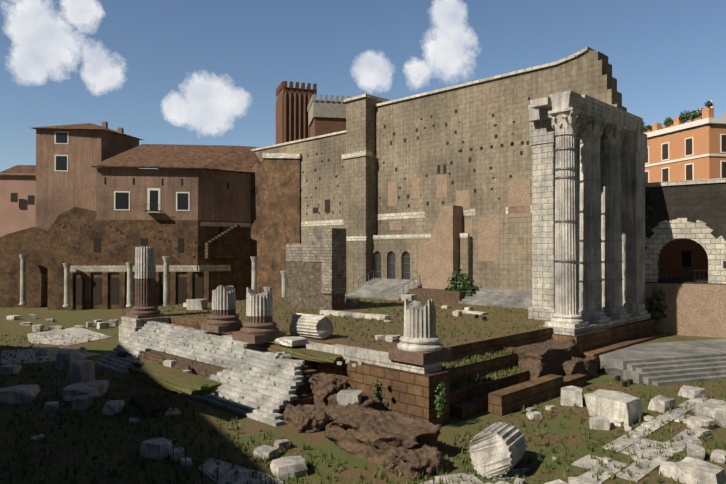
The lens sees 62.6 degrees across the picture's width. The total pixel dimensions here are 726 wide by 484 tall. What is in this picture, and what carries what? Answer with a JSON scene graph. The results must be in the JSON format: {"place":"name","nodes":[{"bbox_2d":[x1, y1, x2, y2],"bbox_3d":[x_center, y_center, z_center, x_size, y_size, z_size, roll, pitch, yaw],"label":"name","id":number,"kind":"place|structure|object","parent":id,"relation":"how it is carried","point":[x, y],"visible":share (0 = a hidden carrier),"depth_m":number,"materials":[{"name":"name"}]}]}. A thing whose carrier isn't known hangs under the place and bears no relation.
{"place":"outdoors","nodes":[
{"label":"outdoors","id":0,"kind":"place"},
{"bbox_2d":[0,173,35,236],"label":"building","id":1,"kind":"structure","parent":0,"point":[20,214],"depth_m":154.73,"materials":[{"name":"pink paint"}]},
{"bbox_2d":[0,165,35,175],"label":"roof","id":2,"kind":"structure","parent":1,"relation":"on","point":[29,170],"depth_m":159.04,"materials":[{"name":"tile"}]},
{"bbox_2d":[11,193,34,204],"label":"windows","id":3,"kind":"structure","parent":1,"relation":"part of","point":[31,198],"depth_m":153.56,"materials":[{"name":"black glass"}]},
{"bbox_2d":[307,94,353,136],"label":"tower","id":4,"kind":"structure","parent":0,"point":[326,108],"depth_m":192.22,"materials":[{"name":"beige stone"}]},
{"bbox_2d":[0,307,725,483],"bbox_3d":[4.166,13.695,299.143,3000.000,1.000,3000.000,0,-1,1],"label":"ground","id":5,"kind":"structure","parent":0,"point":[318,442],"depth_m":30.72,"materials":[{"name":"green plant"}]},
{"bbox_2d":[0,399,217,483],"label":"rope posts","id":6,"kind":"object","parent":5,"relation":"on","point":[172,462],"visible":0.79,"depth_m":26.52,"materials":[{"name":"black"}]},
{"bbox_2d":[0,158,300,309],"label":"brick wall","id":7,"kind":"structure","parent":5,"relation":"on","point":[270,233],"depth_m":97.25,"materials":[{"name":"brown brick"}]},
{"bbox_2d":[52,221,202,304],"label":"wall openings","id":8,"kind":"object","parent":7,"relation":"attached to","point":[114,290],"visible":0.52,"depth_m":94.84,"materials":[{"name":"black"}]},
{"bbox_2d":[35,129,250,229],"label":"building","id":9,"kind":"structure","parent":7,"relation":"on","point":[80,183],"depth_m":100.57,"materials":[{"name":"brown paint"}]},
{"bbox_2d":[32,123,142,139],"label":"roof","id":10,"kind":"structure","parent":9,"relation":"on","point":[87,126],"depth_m":105.60,"materials":[{"name":"tile"}]},
{"bbox_2d":[102,122,123,138],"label":"chimneys","id":11,"kind":"object","parent":10,"relation":"on","point":[119,129],"visible":0.43,"depth_m":109.98,"materials":[{"name":"brick"}]},
{"bbox_2d":[54,131,189,212],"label":"window frames","id":12,"kind":"structure","parent":9,"relation":"attached to","point":[148,197],"depth_m":95.89,"materials":[{"name":"white stone"}]},
{"bbox_2d":[144,204,162,211],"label":"balcony","id":13,"kind":"structure","parent":9,"relation":"attached to","point":[153,210],"depth_m":94.81,"materials":[{"name":"black"}]},
{"bbox_2d":[92,144,260,173],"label":"tiled roof","id":14,"kind":"structure","parent":9,"relation":"on","point":[241,159],"depth_m":100.60,"materials":[{"name":"brown tile"}]},
{"bbox_2d":[93,186,256,252],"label":"window openings","id":15,"kind":"object","parent":7,"relation":"in","point":[97,244],"visible":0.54,"depth_m":95.53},
{"bbox_2d":[70,153,301,271],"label":"stone ledge","id":16,"kind":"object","parent":7,"relation":"attached to","point":[184,268],"visible":0.67,"depth_m":96.33,"materials":[{"name":"beige stone"}]},
{"bbox_2d":[205,225,239,258],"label":"staircase","id":17,"kind":"structure","parent":7,"relation":"attached to","point":[225,244],"depth_m":98.14,"materials":[{"name":"brown brick"}]},
{"bbox_2d":[19,254,285,306],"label":"portico columns","id":18,"kind":"structure","parent":5,"relation":"on","point":[67,266],"depth_m":92.15,"materials":[{"name":"grey stone"}]},
{"bbox_2d":[95,321,302,426],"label":"stairs","id":19,"kind":"structure","parent":5,"relation":"on","point":[271,401],"depth_m":39.19,"materials":[{"name":"stone"}]},
{"bbox_2d":[130,344,319,419],"bbox_3d":[-11.332,8.812,42.687,24.600,3.382,5.710,-1,-1,45],"label":"stair core","id":20,"kind":"object","parent":5,"relation":"on","point":[304,394],"visible":0.04,"depth_m":38.42,"materials":[{"name":"stone"}]},
{"bbox_2d":[127,345,343,394],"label":"grass patches","id":21,"kind":"object","parent":20,"relation":"on","point":[173,379],"depth_m":35.14,"materials":[{"name":"green plant"}]},
{"bbox_2d":[276,81,316,143],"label":"tower","id":22,"kind":"structure","parent":5,"relation":"on","point":[292,103],"depth_m":223.76,"materials":[{"name":"brick"}]},
{"bbox_2d":[116,338,597,480],"bbox_3d":[-1.360,9.033,37.265,37.908,3.418,25.563,0,-1,1],"label":"rubble","id":23,"kind":"object","parent":5,"relation":"on","point":[370,428],"visible":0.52,"depth_m":30.97,"materials":[{"name":"brown stone"}]},
{"bbox_2d":[0,294,725,483],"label":"stone blocks","id":24,"kind":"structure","parent":5,"relation":"on","point":[616,408],"depth_m":33.05,"materials":[{"name":"white stone"}]},
{"bbox_2d":[0,296,725,483],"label":"grass tufts","id":25,"kind":"object","parent":5,"relation":"on","point":[475,358],"visible":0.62,"depth_m":29.96,"materials":[{"name":"green plant"}]},
{"bbox_2d":[122,309,667,424],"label":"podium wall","id":26,"kind":"structure","parent":5,"relation":"on","point":[411,394],"depth_m":36.47,"materials":[{"name":"brown brick"}]},
{"bbox_2d":[119,316,168,344],"bbox_3d":[-19.964,8.203,54.685,3.400,2.700,3.400,-1,-1,45],"label":"tall column pedestal","id":27,"kind":"object","parent":26,"relation":"on","point":[128,326],"visible":0.39,"depth_m":53.58,"materials":[{"name":"stone"}]},
{"bbox_2d":[126,313,163,318],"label":"column plinth","id":28,"kind":"structure","parent":27,"relation":"on","point":[144,316],"depth_m":53.84,"materials":[{"name":"brown stone"}]},
{"bbox_2d":[130,305,159,314],"bbox_3d":[-19.964,6.203,54.709,2.563,0.700,2.563,0,-1,1],"label":"column base","id":29,"kind":"object","parent":28,"relation":"on","point":[150,310],"visible":0.9,"depth_m":53.75,"materials":[{"name":"brown stone"}]},
{"bbox_2d":[135,278,154,306],"bbox_3d":[-19.964,4.584,54.730,1.780,2.538,1.780,0,-1,1],"label":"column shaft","id":30,"kind":"object","parent":29,"relation":"on","point":[144,292],"visible":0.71,"depth_m":54.02,"materials":[{"name":"brown stone"}]},
{"bbox_2d":[135,247,155,278],"bbox_3d":[-19.964,1.884,54.763,1.820,2.862,1.820,0,-1,1],"label":"column shaft","id":31,"kind":"object","parent":30,"relation":"on","point":[145,262],"visible":0.96,"depth_m":54.05,"materials":[{"name":"white stone"}]},
{"bbox_2d":[201,323,242,332],"bbox_3d":[-10.657,6.491,45.734,2.500,0.500,2.500,-1,-1,45],"label":"column plinth","id":32,"kind":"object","parent":26,"relation":"on","point":[219,329],"visible":0.64,"depth_m":44.73,"materials":[{"name":"brown stone"}]},
{"bbox_2d":[207,314,240,325],"bbox_3d":[-10.657,5.891,45.742,2.563,0.700,2.563,0,-1,1],"label":"column base","id":33,"kind":"object","parent":32,"relation":"on","point":[217,320],"visible":0.85,"depth_m":44.78,"materials":[{"name":"brown stone"}]},
{"bbox_2d":[212,309,235,315],"bbox_3d":[-10.657,5.332,45.749,1.780,0.418,1.780,0,-1,1],"label":"column shaft bottom","id":34,"kind":"object","parent":33,"relation":"on","point":[224,312],"visible":0.65,"depth_m":45.02,"materials":[{"name":"brown stone"}]},
{"bbox_2d":[212,285,235,309],"bbox_3d":[-10.657,4.175,45.763,1.820,1.896,1.820,0,-1,1],"label":"broken column shaft","id":35,"kind":"object","parent":34,"relation":"on","point":[223,297],"visible":1,"depth_m":45.06,"materials":[{"name":"white stone"}]},
{"bbox_2d":[289,313,333,339],"bbox_3d":[-3.651,5.909,41.741,2.867,1.700,1.700,-1,-1,37],"label":"column drum","id":36,"kind":"object","parent":26,"relation":"on","point":[312,326],"visible":0.9,"depth_m":41.12,"materials":[{"name":"stone"}]},
{"bbox_2d":[286,261,344,310],"bbox_3d":[-5.107,4.558,63.138,7.386,5.000,1.800,-1,-1,45],"label":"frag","id":37,"kind":"object","parent":26,"relation":"on","point":[303,284],"visible":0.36,"depth_m":62.48,"materials":[{"name":"brown stone"}]},
{"bbox_2d":[286,228,345,293],"bbox_3d":[-5.100,1.957,63.128,7.556,6.600,2.050,-1,-1,45],"label":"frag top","id":38,"kind":"object","parent":37,"relation":"on","point":[326,247],"visible":1,"depth_m":60.69,"materials":[{"name":"grey stone"}]},
{"bbox_2d":[125,293,550,392],"bbox_3d":[1.558,7.942,59.855,41.100,2.050,34.200,-1,-1,45],"label":"grassy podium top","id":39,"kind":"object","parent":26,"relation":"on","point":[359,341],"visible":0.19,"depth_m":49.75,"materials":[{"name":"green plant"}]},
{"bbox_2d":[320,310,487,319],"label":"stone slabs","id":40,"kind":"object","parent":26,"relation":"on","point":[358,315],"visible":0.94,"depth_m":54.61,"materials":[{"name":"white stone"}]},
{"bbox_2d":[345,278,531,308],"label":"back steps","id":41,"kind":"structure","parent":26,"relation":"on","point":[381,288],"depth_m":69.08,"materials":[{"name":"grey stone"}]},
{"bbox_2d":[347,270,418,294],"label":"handrails","id":42,"kind":"object","parent":41,"relation":"on","point":[373,277],"visible":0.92,"depth_m":79.64,"materials":[{"name":"silver metal"}]},
{"bbox_2d":[409,288,467,302],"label":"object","id":43,"kind":"structure","parent":26,"relation":"on","point":[434,295],"depth_m":70.55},
{"bbox_2d":[282,313,650,373],"bbox_3d":[11.314,7.157,49.005,12.459,0.750,35.622,-1,-1,44],"label":"edging","id":44,"kind":"object","parent":26,"relation":"on","point":[368,356],"visible":0.52,"depth_m":36.82,"materials":[{"name":"white stone"}]},
{"bbox_2d":[232,331,285,343],"bbox_3d":[-7.067,6.404,40.749,2.600,0.550,2.600,-1,-1,45],"label":"column plinth","id":45,"kind":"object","parent":44,"relation":"on","point":[253,338],"visible":0.71,"depth_m":39.73,"materials":[{"name":"brown stone"}]},
{"bbox_2d":[240,321,277,333],"bbox_3d":[-7.067,5.779,40.757,2.563,0.700,2.563,0,-1,1],"label":"column base","id":46,"kind":"object","parent":45,"relation":"on","point":[259,328],"visible":0.9,"depth_m":39.79,"materials":[{"name":"brown stone"}]},
{"bbox_2d":[246,315,272,322],"bbox_3d":[-7.067,5.209,40.764,1.780,0.440,1.780,0,-1,1],"label":"column shaft bottom","id":47,"kind":"object","parent":46,"relation":"on","point":[258,319],"visible":0.71,"depth_m":40.03,"materials":[{"name":"brown stone"}]},
{"bbox_2d":[246,287,272,316],"bbox_3d":[-7.067,4.016,40.779,1.820,1.946,1.820,0,-1,1],"label":"broken column shaft","id":48,"kind":"object","parent":47,"relation":"on","point":[260,304],"visible":0.96,"depth_m":40.14,"materials":[{"name":"white stone"}]},
{"bbox_2d":[388,347,450,365],"bbox_3d":[3.197,6.279,33.504,2.500,0.620,2.500,-1,-1,45],"label":"column plinth","id":49,"kind":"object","parent":44,"relation":"on","point":[417,358],"visible":0.79,"depth_m":32.61,"materials":[{"name":"brown stone"}]},
{"bbox_2d":[397,335,442,351],"bbox_3d":[3.196,5.619,33.512,2.563,0.700,2.563,0,-1,1],"label":"column base","id":50,"kind":"object","parent":49,"relation":"on","point":[433,344],"visible":0.85,"depth_m":32.54,"materials":[{"name":"white stone"}]},
{"bbox_2d":[404,298,435,337],"bbox_3d":[3.196,4.186,33.530,1.820,2.165,1.820,0,-1,1],"label":"broken column shaft","id":51,"kind":"object","parent":50,"relation":"on","point":[419,320],"visible":1,"depth_m":32.87,"materials":[{"name":"white stone"}]},
{"bbox_2d":[545,107,588,328],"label":"column","id":52,"kind":"structure","parent":44,"relation":"on","point":[565,126],"depth_m":47.70,"materials":[{"name":"stone"}]},
{"bbox_2d":[528,90,644,132],"bbox_3d":[20.105,-11.358,54.740,5.360,1.620,15.850,-1,-1,45],"label":"architrave","id":53,"kind":"object","parent":52,"relation":"on","point":[540,108],"visible":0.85,"depth_m":51.20,"materials":[{"name":"stone"}]},
{"bbox_2d":[577,116,610,323],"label":"column","id":54,"kind":"structure","parent":44,"relation":"on","point":[590,131],"depth_m":50.86,"materials":[{"name":"stone"}]},
{"bbox_2d":[554,147,622,281],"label":"bands","id":55,"kind":"object","parent":54,"relation":"attached to","point":[585,211],"visible":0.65,"depth_m":50.66,"materials":[{"name":"silver metal"}]},
{"bbox_2d":[600,124,630,318],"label":"column","id":56,"kind":"structure","parent":44,"relation":"on","point":[612,291],"depth_m":54.01,"materials":[{"name":"stone"}]},
{"bbox_2d":[620,131,646,314],"bbox_3d":[26.119,-1.806,58.091,2.400,17.400,2.650,-1,-1,45],"label":"pilaster","id":57,"kind":"object","parent":44,"relation":"on","point":[633,151],"visible":0.83,"depth_m":57.34,"materials":[{"name":"stone"}]},
{"bbox_2d":[528,119,601,320],"bbox_3d":[20.077,-2.131,56.909,2.500,19.220,12.650,-1,-1,45],"label":"pilaster","id":58,"kind":"object","parent":26,"relation":"on","point":[542,140],"visible":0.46,"depth_m":52.57,"materials":[{"name":"stone"}]},
{"bbox_2d":[222,50,626,292],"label":"firewall","id":59,"kind":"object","parent":5,"relation":"on","point":[361,182],"visible":0.46,"depth_m":76.47,"materials":[{"name":"beige stone"}]},
{"bbox_2d":[376,251,409,278],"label":"arched doorways","id":60,"kind":"structure","parent":59,"relation":"attached to","point":[405,263],"depth_m":80.70,"materials":[{"name":"black metal"}]},
{"bbox_2d":[301,97,529,278],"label":"wall holes","id":61,"kind":"object","parent":59,"relation":"in","point":[327,207],"depth_m":79.26,"materials":[{"name":"black"}]},
{"bbox_2d":[251,46,594,240],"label":"wall trim","id":62,"kind":"structure","parent":59,"relation":"attached to","point":[470,212],"depth_m":80.46,"materials":[{"name":"beige stone"}]},
{"bbox_2d":[388,174,530,288],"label":"wall patches","id":63,"kind":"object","parent":59,"relation":"attached to","point":[438,259],"visible":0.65,"depth_m":72.79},
{"bbox_2d":[371,101,712,417],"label":"leaves","id":64,"kind":"object","parent":5,"relation":"on","point":[467,284],"visible":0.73,"depth_m":58.84,"materials":[{"name":"green plant"}]},
{"bbox_2d":[474,314,632,386],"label":"stones","id":65,"kind":"object","parent":5,"relation":"on","point":[625,383],"visible":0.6,"depth_m":42.89,"materials":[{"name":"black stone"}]},
{"bbox_2d":[599,338,725,385],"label":"steps","id":66,"kind":"structure","parent":5,"relation":"on","point":[665,363],"depth_m":44.73,"materials":[{"name":"grey stone"}]},
{"bbox_2d":[640,334,723,343],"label":"terrace","id":67,"kind":"structure","parent":5,"relation":"on","point":[671,338],"depth_m":54.91,"materials":[{"name":"grey stone"}]},
{"bbox_2d":[645,184,725,284],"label":"wall","id":68,"kind":"structure","parent":5,"relation":"on","point":[706,204],"depth_m":57.23,"materials":[{"name":"grey stone"}]},
{"bbox_2d":[645,283,725,337],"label":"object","id":69,"kind":"structure","parent":68,"relation":"attached to","point":[695,309],"depth_m":56.60,"materials":[{"name":"beige stone"}]},
{"bbox_2d":[645,218,725,283],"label":"arch stones","id":70,"kind":"object","parent":68,"relation":"attached to","point":[666,231],"visible":0.77,"depth_m":57.23,"materials":[{"name":"stone"}]},
{"bbox_2d":[645,178,725,186],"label":"wall coping","id":71,"kind":"object","parent":68,"relation":"on","point":[692,182],"depth_m":57.29,"materials":[{"name":"stone"}]},
{"bbox_2d":[0,327,725,483],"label":"paving","id":72,"kind":"structure","parent":0,"point":[210,466],"depth_m":28.23,"materials":[{"name":"stone"}]},
{"bbox_2d":[469,421,526,478],"bbox_3d":[5.804,8.924,25.749,1.900,2.034,2.644,0,-1,29],"label":"drum","id":73,"kind":"object","parent":72,"relation":"on","point":[497,449],"visible":0.98,"depth_m":24.89,"materials":[{"name":"stone"}]},
{"bbox_2d":[0,0,725,171],"label":"sky","id":74,"kind":"structure","parent":0,"point":[176,72],"materials":[{"name":"blue"}]},
{"bbox_2d":[659,239,707,278],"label":"arch recess","id":75,"kind":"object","parent":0,"point":[670,257],"depth_m":66.31,"materials":[{"name":"brown brick"}]},
{"bbox_2d":[682,251,690,266],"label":"arch window","id":76,"kind":"structure","parent":75,"relation":"in","point":[686,258],"depth_m":66.04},
{"bbox_2d":[659,278,707,281],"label":"arch floor","id":77,"kind":"structure","parent":0,"point":[695,280],"depth_m":61.33,"materials":[{"name":"stone"}]},
{"bbox_2d":[661,270,707,280],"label":"railing balusters","id":78,"kind":"object","parent":77,"relation":"on","point":[673,279],"visible":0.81,"depth_m":60.14,"materials":[{"name":"black metal"}]},
{"bbox_2d":[645,123,725,182],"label":"pink walls","id":79,"kind":"structure","parent":0,"point":[707,139],"depth_m":91.92,"materials":[{"name":"paint"}]},
{"bbox_2d":[644,117,725,182],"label":"pink frames","id":80,"kind":"structure","parent":79,"relation":"attached to","point":[708,120],"depth_m":92.38,"materials":[{"name":"white paint"}]},
{"bbox_2d":[645,135,725,182],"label":"windows","id":81,"kind":"structure","parent":79,"relation":"attached to","point":[689,173],"depth_m":92.36,"materials":[{"name":"brown glass"}]},
{"bbox_2d":[647,123,725,139],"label":"roof cornice","id":82,"kind":"structure","parent":79,"relation":"on","point":[704,125],"depth_m":92.83,"materials":[{"name":"white"}]},
{"bbox_2d":[652,107,725,130],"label":"pink parapet posts","id":83,"kind":"object","parent":82,"relation":"on","point":[707,112],"visible":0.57,"depth_m":94.58,"materials":[{"name":"paint"}]},
{"bbox_2d":[643,108,704,132],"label":"roof planters","id":84,"kind":"object","parent":83,"relation":"on","point":[695,119],"visible":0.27,"depth_m":93.09,"materials":[{"name":"brown ceramic"}]}
]}

